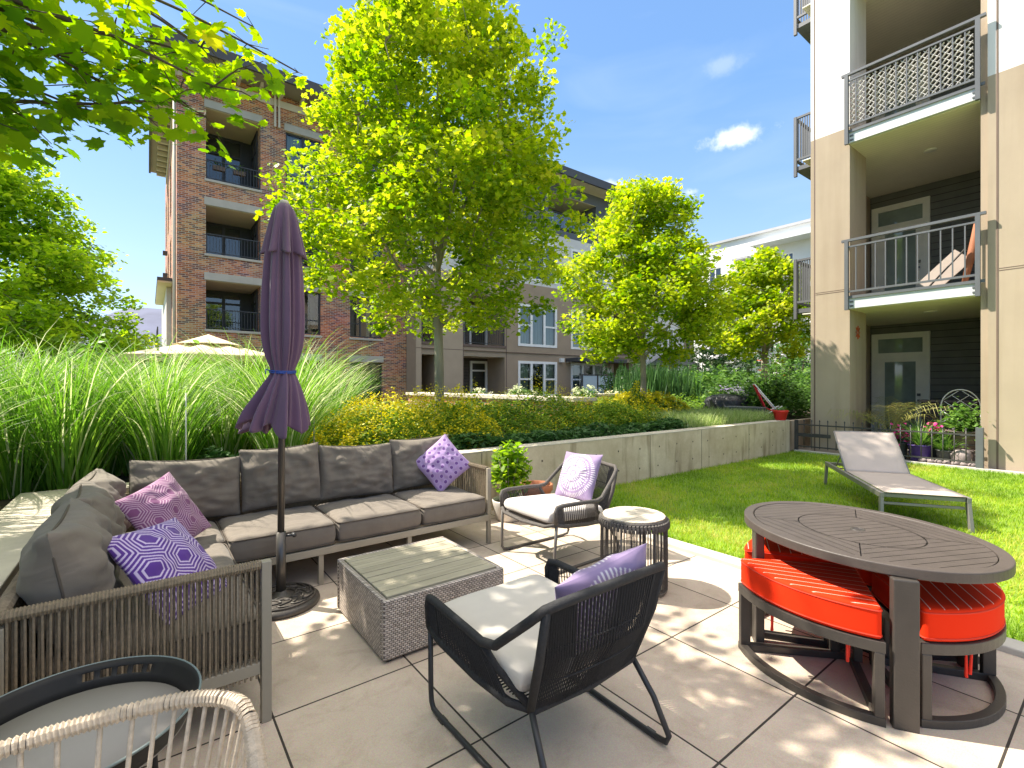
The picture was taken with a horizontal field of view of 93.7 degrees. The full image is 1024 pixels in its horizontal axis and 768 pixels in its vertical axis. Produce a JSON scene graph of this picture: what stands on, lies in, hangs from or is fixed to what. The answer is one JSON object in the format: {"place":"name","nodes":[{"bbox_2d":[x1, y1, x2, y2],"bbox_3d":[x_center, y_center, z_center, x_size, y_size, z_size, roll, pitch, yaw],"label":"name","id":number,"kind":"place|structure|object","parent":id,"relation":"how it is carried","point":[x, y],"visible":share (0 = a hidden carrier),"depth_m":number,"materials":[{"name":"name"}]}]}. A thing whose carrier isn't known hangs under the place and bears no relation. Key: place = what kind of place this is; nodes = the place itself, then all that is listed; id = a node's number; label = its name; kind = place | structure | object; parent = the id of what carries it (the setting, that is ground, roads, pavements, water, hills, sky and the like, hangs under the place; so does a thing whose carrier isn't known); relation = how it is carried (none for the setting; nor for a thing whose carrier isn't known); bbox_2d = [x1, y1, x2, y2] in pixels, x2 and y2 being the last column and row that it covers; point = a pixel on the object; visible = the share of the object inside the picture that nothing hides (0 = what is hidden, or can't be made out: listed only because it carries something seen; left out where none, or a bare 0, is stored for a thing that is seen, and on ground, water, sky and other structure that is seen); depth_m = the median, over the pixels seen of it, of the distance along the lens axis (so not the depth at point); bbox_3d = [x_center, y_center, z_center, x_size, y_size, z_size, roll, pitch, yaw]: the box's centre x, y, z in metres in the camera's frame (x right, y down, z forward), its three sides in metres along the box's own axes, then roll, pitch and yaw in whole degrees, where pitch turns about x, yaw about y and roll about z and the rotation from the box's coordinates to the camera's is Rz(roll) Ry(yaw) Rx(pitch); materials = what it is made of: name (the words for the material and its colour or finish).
{"place":"outdoors","nodes":[
{"label":"outdoors","id":0,"kind":"place"},
{"bbox_2d":[32,308,161,379],"bbox_3d":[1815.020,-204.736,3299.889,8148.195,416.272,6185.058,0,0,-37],"label":"building","id":1,"kind":"structure","parent":0,"point":[152,320],"depth_m":2002.54,"materials":[{"name":"white"}]},
{"bbox_2d":[111,334,267,373],"bbox_3d":[-6.277,0.187,9.924,3.011,2.426,3.011,0,0,-45],"label":"cream parasol","id":2,"kind":"object","parent":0,"point":[211,338],"visible":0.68,"depth_m":9.19,"materials":[{"name":"fabric"}]},
{"bbox_2d":[133,327,346,449],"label":"ornamental grass","id":3,"kind":"object","parent":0,"point":[250,446],"depth_m":5.75,"materials":[{"name":"green plant"}]},
{"bbox_2d":[232,340,393,434],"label":"ornamental grass","id":4,"kind":"object","parent":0,"point":[360,386],"depth_m":6.45,"materials":[{"name":"green plant"}]},
{"bbox_2d":[0,402,810,510],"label":"planting bed","id":5,"kind":"object","parent":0,"point":[4,502],"depth_m":6.45,"materials":[{"name":"soil"}]},
{"bbox_2d":[0,138,189,377],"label":"broadleaf tree","id":6,"kind":"object","parent":5,"relation":"on","point":[41,248],"visible":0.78,"depth_m":9.78,"materials":[{"name":"green plant"}]},
{"bbox_2d":[0,327,209,377],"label":"back planting","id":7,"kind":"object","parent":5,"relation":"on","point":[109,354],"visible":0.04,"depth_m":7.58,"materials":[{"name":"green plant"}]},
{"bbox_2d":[0,322,304,499],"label":"tall grass","id":8,"kind":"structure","parent":5,"relation":"on","point":[67,428],"depth_m":3.79,"materials":[{"name":"green plant"}]},
{"bbox_2d":[0,0,307,181],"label":"maple tree","id":9,"kind":"object","parent":5,"relation":"on","point":[104,41],"visible":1,"depth_m":2.90,"materials":[{"name":"green plant"}]},
{"bbox_2d":[185,393,186,459],"bbox_3d":[-2.673,0.445,3.935,0.010,0.750,0.012,0,0,-37],"label":"garden stake","id":10,"kind":"object","parent":5,"relation":"in","point":[186,427],"visible":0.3,"depth_m":3.93,"materials":[{"name":"white"}]},
{"bbox_2d":[170,325,386,448],"bbox_3d":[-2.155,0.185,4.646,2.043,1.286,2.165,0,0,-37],"label":"ornamental grass","id":11,"kind":"object","parent":5,"relation":"on","point":[269,440],"depth_m":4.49,"materials":[{"name":"green plant"}]},
{"bbox_2d":[302,383,506,452],"bbox_3d":[-1.405,0.393,5.774,2.510,0.858,1.370,0,0,-37],"label":"flowering groundcover","id":12,"kind":"object","parent":5,"relation":"on","point":[344,435],"visible":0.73,"depth_m":5.62,"materials":[{"name":"yellow plant"}]},
{"bbox_2d":[253,0,598,423],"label":"maple tree","id":13,"kind":"object","parent":5,"relation":"on","point":[493,174],"visible":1,"depth_m":6.51,"materials":[{"name":"green plant"}]},
{"bbox_2d":[196,417,692,459],"bbox_3d":[0.089,0.687,6.248,7.181,0.290,0.737,0,0,-37],"label":"leafy groundcover","id":14,"kind":"object","parent":5,"relation":"on","point":[583,431],"visible":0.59,"depth_m":6.42,"materials":[{"name":"green plant"}]},
{"bbox_2d":[406,392,596,425],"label":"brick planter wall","id":15,"kind":"structure","parent":5,"relation":"on","point":[490,396],"depth_m":10.57,"materials":[{"name":"concrete"}]},
{"bbox_2d":[349,391,713,435],"bbox_3d":[1.111,0.494,10.697,10.370,0.649,2.790,0,0,-37],"label":"shrubbery","id":16,"kind":"object","parent":5,"relation":"on","point":[688,402],"visible":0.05,"depth_m":9.62,"materials":[{"name":"green plant"}]},
{"bbox_2d":[438,367,666,443],"bbox_3d":[0.791,0.274,7.973,4.354,1.084,1.516,0,0,-37],"label":"yellow green shrubbery","id":17,"kind":"object","parent":5,"relation":"on","point":[604,408],"visible":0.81,"depth_m":7.70,"materials":[{"name":"green plant"}]},
{"bbox_2d":[571,384,600,401],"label":"hydrangea bush","id":18,"kind":"object","parent":5,"relation":"on","point":[588,393],"visible":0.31,"depth_m":15.36,"materials":[{"name":"white plant"}]},
{"bbox_2d":[550,173,749,398],"bbox_3d":[3.022,-1.757,10.495,4.213,5.320,4.115,0,0,-37],"label":"maple tree","id":19,"kind":"object","parent":5,"relation":"on","point":[635,282],"visible":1,"depth_m":9.74,"materials":[{"name":"green plant"}]},
{"bbox_2d":[612,380,690,419],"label":"flowering groundcover","id":20,"kind":"object","parent":5,"relation":"on","point":[670,403],"visible":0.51,"depth_m":10.13,"materials":[{"name":"yellow plant"}]},
{"bbox_2d":[596,359,720,404],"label":"ornamental grass","id":21,"kind":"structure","parent":5,"relation":"on","point":[660,379],"depth_m":15.51,"materials":[{"name":"green plant"}]},
{"bbox_2d":[598,356,757,393],"bbox_3d":[8.563,-0.143,23.142,10.635,2.043,2.750,0,0,-37],"label":"hedge","id":22,"kind":"object","parent":5,"relation":"on","point":[611,374],"visible":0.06,"depth_m":21.14,"materials":[{"name":"green plant"}]},
{"bbox_2d":[614,405,774,428],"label":"meadow grass","id":23,"kind":"structure","parent":5,"relation":"on","point":[700,417],"depth_m":9.12,"materials":[{"name":"green plant"}]},
{"bbox_2d":[673,337,727,374],"bbox_3d":[11.041,-0.926,27.986,3.249,4.058,3.137,0,0,-37],"label":"tree","id":24,"kind":"object","parent":5,"relation":"on","point":[694,357],"visible":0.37,"depth_m":27.89,"materials":[{"name":"green plant"}]},
{"bbox_2d":[703,394,751,410],"bbox_3d":[5.389,0.530,11.922,1.022,0.580,1.097,0,0,-37],"label":"boulder","id":25,"kind":"object","parent":5,"relation":"on","point":[715,401],"visible":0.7,"depth_m":11.62,"materials":[{"name":"grey stone"}]},
{"bbox_2d":[696,324,758,372],"bbox_3d":[11.530,-1.127,26.006,3.013,4.460,2.858,0,0,17],"label":"tree","id":26,"kind":"object","parent":5,"relation":"on","point":[722,359],"visible":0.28,"depth_m":25.82,"materials":[{"name":"green plant"}]},
{"bbox_2d":[669,364,810,403],"bbox_3d":[12.266,0.069,20.236,16.160,1.567,3.194,0,0,-37],"label":"shrubbery","id":27,"kind":"object","parent":5,"relation":"on","point":[707,377],"visible":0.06,"depth_m":16.55,"materials":[{"name":"green plant"}]},
{"bbox_2d":[724,406,766,413],"bbox_3d":[5.169,0.650,10.640,0.800,0.300,0.360,0,0,43],"label":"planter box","id":28,"kind":"object","parent":5,"relation":"on","point":[742,408],"visible":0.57,"depth_m":10.48,"materials":[{"name":"grey"}]},
{"bbox_2d":[695,363,810,418],"bbox_3d":[6.696,0.151,12.427,3.407,1.345,2.401,0,0,-37],"label":"shrubbery","id":29,"kind":"object","parent":5,"relation":"on","point":[800,398],"visible":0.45,"depth_m":11.57,"materials":[{"name":"green plant"}]},
{"bbox_2d":[728,346,779,377],"bbox_3d":[15.241,-1.041,31.059,3.410,4.288,3.274,0,0,-17],"label":"tree","id":30,"kind":"object","parent":5,"relation":"on","point":[756,363],"visible":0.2,"depth_m":30.55,"materials":[{"name":"green plant"}]},
{"bbox_2d":[699,245,810,378],"bbox_3d":[9.021,-1.982,16.947,4.619,5.773,4.195,0,0,-37],"label":"maple tree","id":31,"kind":"object","parent":5,"relation":"on","point":[769,306],"visible":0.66,"depth_m":16.16,"materials":[{"name":"green plant"}]},
{"bbox_2d":[752,384,781,412],"bbox_3d":[5.666,0.392,10.598,0.619,0.798,0.408,0,0,21],"label":"red deck chair","id":32,"kind":"object","parent":5,"relation":"on","point":[758,391],"visible":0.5,"depth_m":10.54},
{"bbox_2d":[735,347,810,417],"bbox_3d":[6.293,0.287,11.277,1.779,2.311,2.313,0,0,-37],"label":"rose bush","id":33,"kind":"object","parent":5,"relation":"on","point":[769,370],"visible":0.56,"depth_m":11.25,"materials":[{"name":"green plant"}]},
{"bbox_2d":[757,322,810,371],"bbox_3d":[15.627,-1.226,26.876,3.258,4.659,2.997,0,0,10],"label":"tree","id":34,"kind":"object","parent":5,"relation":"on","point":[801,364],"visible":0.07,"depth_m":26.66,"materials":[{"name":"green plant"}]},
{"bbox_2d":[769,334,810,378],"bbox_3d":[14.668,-0.769,24.042,3.088,3.744,3.159,0,0,11],"label":"tree","id":35,"kind":"object","parent":5,"relation":"on","point":[791,363],"visible":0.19,"depth_m":24.13,"materials":[{"name":"green plant"}]},
{"bbox_2d":[0,0,810,355],"label":"sky","id":36,"kind":"structure","parent":0,"point":[708,94],"materials":[{"name":"blue"}]},
{"bbox_2d":[141,510,1023,767],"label":"patio","id":37,"kind":"structure","parent":0,"point":[344,695],"depth_m":2.10,"materials":[{"name":"concrete"}]},
{"bbox_2d":[0,655,201,767],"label":"tray table","id":38,"kind":"object","parent":37,"relation":"on","point":[54,699],"visible":0.84,"depth_m":1.38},
{"bbox_2d":[0,689,267,767],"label":"rope chair","id":39,"kind":"object","parent":37,"relation":"on","point":[242,709],"visible":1,"depth_m":1.02,"materials":[{"name":"beige wicker"}]},
{"bbox_2d":[0,434,490,723],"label":"corner sofa","id":40,"kind":"object","parent":37,"relation":"on","point":[72,597],"visible":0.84,"depth_m":2.06,"materials":[{"name":"grey fabric"}]},
{"bbox_2d":[115,472,210,536],"bbox_3d":[-2.080,0.790,2.890,0.173,0.440,0.440,-30,10,7],"label":"throw pillow","id":41,"kind":"object","parent":40,"relation":"on","point":[165,497],"visible":0.8,"depth_m":2.85,"materials":[{"name":"fabric"}]},
{"bbox_2d":[107,517,226,624],"bbox_3d":[-1.518,0.812,2.138,0.168,0.450,0.450,-41,-3,-3],"label":"throw pillow","id":42,"kind":"object","parent":40,"relation":"on","point":[172,547],"visible":0.66,"depth_m":2.05,"materials":[{"name":"fabric"}]},
{"bbox_2d":[416,434,469,490],"bbox_3d":[-0.641,0.735,4.434,0.400,0.400,0.163,-40,-9,-20],"label":"throw pillow","id":43,"kind":"object","parent":40,"relation":"on","point":[442,463],"visible":1,"depth_m":4.38,"materials":[{"name":"fabric"}]},
{"bbox_2d":[235,199,319,620],"bbox_3d":[-1.479,0.113,3.045,0.488,2.575,0.464,0,0,-37],"label":"patio umbrella","id":44,"kind":"object","parent":37,"relation":"on","point":[277,402],"visible":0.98,"depth_m":2.99,"materials":[{"name":"fabric"}]},
{"bbox_2d":[337,536,503,661],"bbox_3d":[-0.566,1.240,2.904,0.744,0.321,0.744,0,0,-37],"label":"coffee table","id":45,"kind":"object","parent":37,"relation":"on","point":[381,594],"visible":0.91,"depth_m":2.68,"materials":[{"name":"grey wicker"}]},
{"bbox_2d":[490,439,532,521],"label":"potted plant","id":46,"kind":"object","parent":37,"relation":"on","point":[509,470],"visible":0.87,"depth_m":4.91,"materials":[{"name":"green plant"}]},
{"bbox_2d":[521,480,552,495],"bbox_3d":[0.264,1.235,5.160,0.350,0.330,0.350,0,0,-37],"label":"clay pot","id":47,"kind":"object","parent":37,"relation":"on","point":[548,488],"visible":0.23,"depth_m":5.06,"materials":[{"name":"ceramic"}]},
{"bbox_2d":[424,559,671,767],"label":"lounge chair","id":48,"kind":"object","parent":37,"relation":"on","point":[519,637],"visible":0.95,"depth_m":1.72,"materials":[{"name":"black wicker"}]},
{"bbox_2d":[555,543,646,651],"bbox_3d":[0.331,0.825,1.814,0.410,0.410,0.209,-15,31,-24],"label":"throw pillow","id":49,"kind":"object","parent":48,"relation":"on","point":[609,567],"visible":0.42,"depth_m":1.71,"materials":[{"name":"fabric"}]},
{"bbox_2d":[499,461,617,573],"bbox_3d":[0.400,1.028,3.983,0.839,0.744,0.732,0,0,-37],"label":"lounge chair","id":50,"kind":"object","parent":37,"relation":"on","point":[542,509],"visible":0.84,"depth_m":3.83,"materials":[{"name":"white fabric"}]},
{"bbox_2d":[555,451,602,499],"bbox_3d":[0.567,0.785,4.109,0.168,0.410,0.410,31,-22,-37],"label":"throw pillow","id":51,"kind":"object","parent":50,"relation":"on","point":[578,476],"visible":0.99,"depth_m":4.03,"materials":[{"name":"fabric"}]},
{"bbox_2d":[598,506,669,596],"bbox_3d":[0.839,1.143,3.311,0.484,0.495,0.484,0,0,-37],"label":"drum side table","id":52,"kind":"object","parent":37,"relation":"on","point":[629,521],"visible":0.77,"depth_m":3.20,"materials":[{"name":"grey wicker"}]},
{"bbox_2d":[744,537,845,648],"bbox_3d":[1.623,1.159,2.821,0.511,0.483,0.520,0,0,21],"label":"wedge stool","id":53,"kind":"object","parent":37,"relation":"on","point":[773,550],"visible":0.16,"depth_m":2.62,"materials":[{"name":"red fabric"}]},
{"bbox_2d":[596,524,1023,657],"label":"kerb","id":54,"kind":"structure","parent":37,"relation":"on","point":[1011,646],"depth_m":3.79,"materials":[{"name":"concrete"}]},
{"bbox_2d":[738,558,885,727],"bbox_3d":[1.436,1.159,2.243,0.548,0.483,0.551,0,0,8],"label":"wedge stool","id":55,"kind":"object","parent":37,"relation":"on","point":[835,605],"visible":0.99,"depth_m":2.18,"materials":[{"name":"red fabric"}]},
{"bbox_2d":[744,501,1015,733],"bbox_3d":[1.783,1.073,2.476,0.970,0.655,1.180,0,0,-12],"label":"oval table","id":56,"kind":"object","parent":37,"relation":"on","point":[905,552],"visible":0.99,"depth_m":2.16,"materials":[{"name":"grey wood"}]},
{"bbox_2d":[855,568,978,663],"bbox_3d":[2.155,1.159,2.626,0.528,0.483,0.524,0,0,26],"label":"wedge stool","id":57,"kind":"object","parent":37,"relation":"on","point":[866,576],"visible":0.07,"depth_m":2.49,"materials":[{"name":"red fabric"}]},
{"bbox_2d":[869,572,1006,729],"bbox_3d":[1.944,1.159,2.127,0.516,0.483,0.524,0,0,21],"label":"wedge stool","id":58,"kind":"object","parent":37,"relation":"on","point":[965,620],"visible":0.84,"depth_m":1.99,"materials":[{"name":"red fabric"}]},
{"bbox_2d":[592,450,1023,641],"bbox_3d":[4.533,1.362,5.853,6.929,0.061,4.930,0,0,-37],"label":"grass","id":59,"kind":"structure","parent":0,"point":[970,484],"depth_m":5.79,"materials":[{"name":"green plant"}]},
{"bbox_2d":[824,431,974,532],"bbox_3d":[4.311,1.003,5.557,0.734,0.776,2.079,0,0,20],"label":"sun lounger","id":60,"kind":"object","parent":59,"relation":"on","point":[876,460],"visible":0.98,"depth_m":5.75,"materials":[{"name":"grey fabric"}]},
{"bbox_2d":[794,450,1023,474],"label":"lawn edging","id":61,"kind":"object","parent":59,"relation":"on","point":[950,466],"visible":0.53,"depth_m":7.95,"materials":[{"name":"concrete"}]},
{"bbox_2d":[794,420,983,468],"bbox_3d":[6.700,1.050,8.805,0.090,0.700,2.815,0,0,-37],"label":"iron fence","id":62,"kind":"object","parent":61,"relation":"on","point":[979,448],"visible":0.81,"depth_m":8.30,"materials":[{"name":"metal"}]},
{"bbox_2d":[793,442,971,460],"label":"terrace paving","id":63,"kind":"structure","parent":0,"point":[809,449],"depth_m":10.11,"materials":[{"name":"grey concrete"}]},
{"bbox_2d":[825,396,951,441],"bbox_3d":[7.179,0.813,9.344,1.878,1.133,1.868,0,0,5],"label":"potted palm","id":64,"kind":"object","parent":63,"relation":"on","point":[901,414],"visible":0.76,"depth_m":9.20,"materials":[{"name":"green plant"}]},
{"bbox_2d":[885,423,911,458],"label":"potted plant","id":65,"kind":"object","parent":63,"relation":"on","point":[904,447],"visible":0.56,"depth_m":8.80,"materials":[{"name":"green plant"}]},
{"bbox_2d":[894,419,946,461],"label":"potted plant","id":66,"kind":"object","parent":63,"relation":"on","point":[915,446],"visible":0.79,"depth_m":8.50,"materials":[{"name":"green plant"}]},
{"bbox_2d":[924,422,948,459],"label":"potted plant","id":67,"kind":"object","parent":63,"relation":"on","point":[934,450],"visible":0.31,"depth_m":8.59,"materials":[{"name":"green plant"}]},
{"bbox_2d":[925,431,968,461],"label":"potted plant","id":68,"kind":"object","parent":63,"relation":"on","point":[938,446],"visible":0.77,"depth_m":8.24,"materials":[{"name":"green plant"}]},
{"bbox_2d":[929,396,990,460],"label":"potted plant","id":69,"kind":"object","parent":63,"relation":"on","point":[969,423],"visible":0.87,"depth_m":8.13,"materials":[{"name":"green plant"}]},
{"bbox_2d":[940,389,980,436],"bbox_3d":[8.138,0.736,8.713,0.020,1.288,0.562,0,0,-37],"label":"arched trellis","id":70,"kind":"object","parent":63,"relation":"on","point":[957,402],"visible":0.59,"depth_m":8.76,"materials":[{"name":"white metal"}]},
{"bbox_2d":[950,449,972,466],"bbox_3d":[7.572,1.235,8.096,0.312,0.290,0.320,0,0,-37],"label":"garden ornament","id":71,"kind":"object","parent":63,"relation":"on","point":[959,454],"visible":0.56,"depth_m":8.01,"materials":[{"name":"white stone"}]},
{"bbox_2d":[919,399,980,436],"bbox_3d":[8.648,0.850,9.474,0.405,1.060,0.900,0,0,-43],"label":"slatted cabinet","id":72,"kind":"object","parent":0,"point":[924,421],"visible":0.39,"depth_m":9.46,"materials":[{"name":"black metal"}]},
{"label":"ground","id":73,"kind":"structure","parent":0,"visible":0},
{"bbox_2d":[0,489,68,596],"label":"planter wall","id":74,"kind":"structure","parent":73,"relation":"on","point":[24,517],"depth_m":2.53,"materials":[{"name":"concrete"}]},
{"bbox_2d":[149,23,405,403],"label":"brick building","id":75,"kind":"structure","parent":73,"relation":"on","point":[211,278],"depth_m":21.20,"materials":[{"name":"brick"}]},
{"bbox_2d":[206,290,242,330],"bbox_3d":[-13.134,-3.215,21.794,1.630,1.950,0.080,0,0,-37],"label":"balcony door","id":76,"kind":"structure","parent":75,"relation":"in","point":[223,294],"depth_m":21.81,"materials":[{"name":"black metal"}]},
{"bbox_2d":[206,222,242,257],"bbox_3d":[-13.134,-6.270,21.794,1.630,1.920,0.080,0,0,-37],"label":"balcony door","id":77,"kind":"structure","parent":75,"relation":"in","point":[222,226],"depth_m":21.81,"materials":[{"name":"black glass"}]},
{"bbox_2d":[207,133,242,185],"bbox_3d":[-13.134,-9.765,21.794,1.630,2.850,0.080,0,0,-37],"label":"balcony door","id":78,"kind":"structure","parent":75,"relation":"in","point":[223,139],"depth_m":21.91,"materials":[{"name":"black metal"}]},
{"bbox_2d":[251,289,257,331],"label":"balcony door","id":79,"kind":"structure","parent":75,"relation":"in","point":[254,296],"depth_m":21.77,"materials":[{"name":"black glass"}]},
{"bbox_2d":[251,220,257,259],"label":"balcony door","id":80,"kind":"structure","parent":75,"relation":"in","point":[254,230],"depth_m":21.77,"materials":[{"name":"black glass"}]},
{"bbox_2d":[251,131,257,188],"bbox_3d":[-11.696,-9.765,21.818,0.090,2.850,1.500,0,0,-37],"label":"balcony door","id":81,"kind":"structure","parent":75,"relation":"in","point":[254,144],"depth_m":21.77,"materials":[{"name":"black glass"}]},
{"bbox_2d":[286,133,319,201],"bbox_3d":[-9.768,-9.780,22.164,1.500,2.840,0.920,0,0,-37],"label":"window","id":82,"kind":"structure","parent":75,"relation":"in","point":[289,137],"depth_m":21.81,"materials":[{"name":"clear glass"}]},
{"bbox_2d":[301,226,319,267],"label":"window","id":83,"kind":"structure","parent":75,"relation":"in","point":[303,264],"depth_m":22.73,"materials":[{"name":"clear glass"}]},
{"bbox_2d":[304,292,319,334],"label":"window","id":84,"kind":"structure","parent":75,"relation":"in","point":[312,303],"depth_m":22.79,"materials":[{"name":"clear glass"}]},
{"bbox_2d":[350,362,381,403],"bbox_3d":[-7.454,-0.025,23.920,1.610,2.030,0.920,0,0,-37],"label":"window","id":85,"kind":"structure","parent":75,"relation":"in","point":[379,373],"depth_m":24.36,"materials":[{"name":"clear glass"}]},
{"bbox_2d":[350,297,381,338],"bbox_3d":[-7.454,-3.230,23.920,1.610,1.940,0.920,0,0,-37],"label":"window","id":86,"kind":"structure","parent":75,"relation":"in","point":[358,328],"depth_m":24.08,"materials":[{"name":"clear glass"}]},
{"bbox_2d":[350,246,381,274],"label":"window","id":87,"kind":"structure","parent":75,"relation":"in","point":[352,267],"depth_m":24.08,"materials":[{"name":"grey glass"}]},
{"bbox_2d":[125,418,810,509],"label":"planter wall","id":88,"kind":"structure","parent":73,"relation":"on","point":[637,456],"depth_m":7.23,"materials":[{"name":"concrete"}]},
{"bbox_2d":[772,405,789,419],"bbox_3d":[5.477,0.580,9.757,0.430,0.302,0.319,0,0,-37],"label":"red flowerpot","id":89,"kind":"object","parent":88,"relation":"on","point":[780,414],"visible":1,"depth_m":9.66,"materials":[{"name":"plastic"}]},
{"bbox_2d":[406,116,701,401],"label":"taupe building","id":90,"kind":"structure","parent":73,"relation":"on","point":[497,361],"depth_m":28.60,"materials":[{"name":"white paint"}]},
{"bbox_2d":[470,361,486,392],"bbox_3d":[-1.967,-0.225,28.286,1.200,2.250,0.080,0,0,-37],"label":"patio door","id":91,"kind":"structure","parent":90,"relation":"in","point":[480,362],"depth_m":28.33,"materials":[{"name":"beige glass"}]},
{"bbox_2d":[518,361,556,395],"bbox_3d":[1.293,-0.285,29.160,3.046,2.130,0.950,0,0,-37],"label":"window","id":92,"kind":"structure","parent":90,"relation":"in","point":[546,370],"depth_m":29.53,"materials":[{"name":"white glass"}]},
{"bbox_2d":[518,303,556,347],"bbox_3d":[1.293,-3.460,29.160,3.046,2.480,0.950,0,0,-37],"label":"window","id":93,"kind":"structure","parent":90,"relation":"in","point":[541,333],"depth_m":29.07,"materials":[{"name":"white glass"}]},
{"bbox_2d":[518,241,556,284],"bbox_3d":[1.293,-7.375,29.160,3.046,2.450,0.950,0,0,-37],"label":"window","id":94,"kind":"structure","parent":90,"relation":"in","point":[549,245],"depth_m":29.47,"materials":[{"name":"white glass"}]},
{"bbox_2d":[571,363,604,395],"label":"window","id":95,"kind":"structure","parent":90,"relation":"in","point":[577,369],"depth_m":31.15,"materials":[{"name":"grey glass"}]},
{"bbox_2d":[571,310,604,349],"bbox_3d":[4.925,-3.460,31.471,3.134,2.480,0.240,0,0,-37],"label":"window","id":96,"kind":"structure","parent":90,"relation":"in","point":[573,346],"depth_m":31.02,"materials":[{"name":"white glass"}]},
{"bbox_2d":[571,248,604,288],"bbox_3d":[4.710,-7.375,31.754,3.134,2.450,0.950,0,0,-37],"label":"window","id":97,"kind":"structure","parent":90,"relation":"in","point":[575,251],"depth_m":31.03,"materials":[{"name":"white glass"}]},
{"bbox_2d":[694,218,810,376],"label":"white building","id":98,"kind":"structure","parent":73,"relation":"on","point":[792,241],"depth_m":40.60,"materials":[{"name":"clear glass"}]},
{"bbox_2d":[794,0,1023,471],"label":"beige building","id":99,"kind":"structure","parent":73,"relation":"on","point":[910,142],"depth_m":9.52,"materials":[{"name":"paint"}]},
{"bbox_2d":[871,331,930,442],"bbox_3d":[9.259,0.090,11.463,0.090,2.620,1.115,0,0,-37],"label":"door","id":100,"kind":"structure","parent":99,"relation":"in","point":[900,362],"depth_m":11.46,"materials":[{"name":"grey glass"}]},
{"bbox_2d":[871,196,930,292],"bbox_3d":[9.259,-3.010,11.463,0.090,2.620,1.115,0,0,-37],"label":"door","id":101,"kind":"structure","parent":99,"relation":"in","point":[916,211],"depth_m":11.46,"materials":[{"name":"white glass"}]},
{"bbox_2d":[871,59,930,121],"bbox_3d":[9.271,-6.190,11.472,0.060,2.620,1.115,0,0,-37],"label":"door","id":102,"kind":"structure","parent":99,"relation":"in","point":[928,99],"depth_m":11.44,"materials":[{"name":"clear glass"}]},
{"bbox_2d":[920,249,967,285],"bbox_3d":[7.701,-2.000,8.544,0.430,0.726,0.726,0,0,-37],"label":"lounge chair","id":103,"kind":"object","parent":99,"relation":"on","point":[946,264],"visible":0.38,"depth_m":8.49,"materials":[{"name":"fabric"}]},
{"bbox_2d":[962,224,974,281],"bbox_3d":[7.732,-2.272,8.107,0.111,1.159,0.205,0,0,-60],"label":"bundled parasol","id":104,"kind":"object","parent":99,"relation":"on","point":[970,257],"visible":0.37,"depth_m":8.08,"materials":[{"name":"orange fabric"}]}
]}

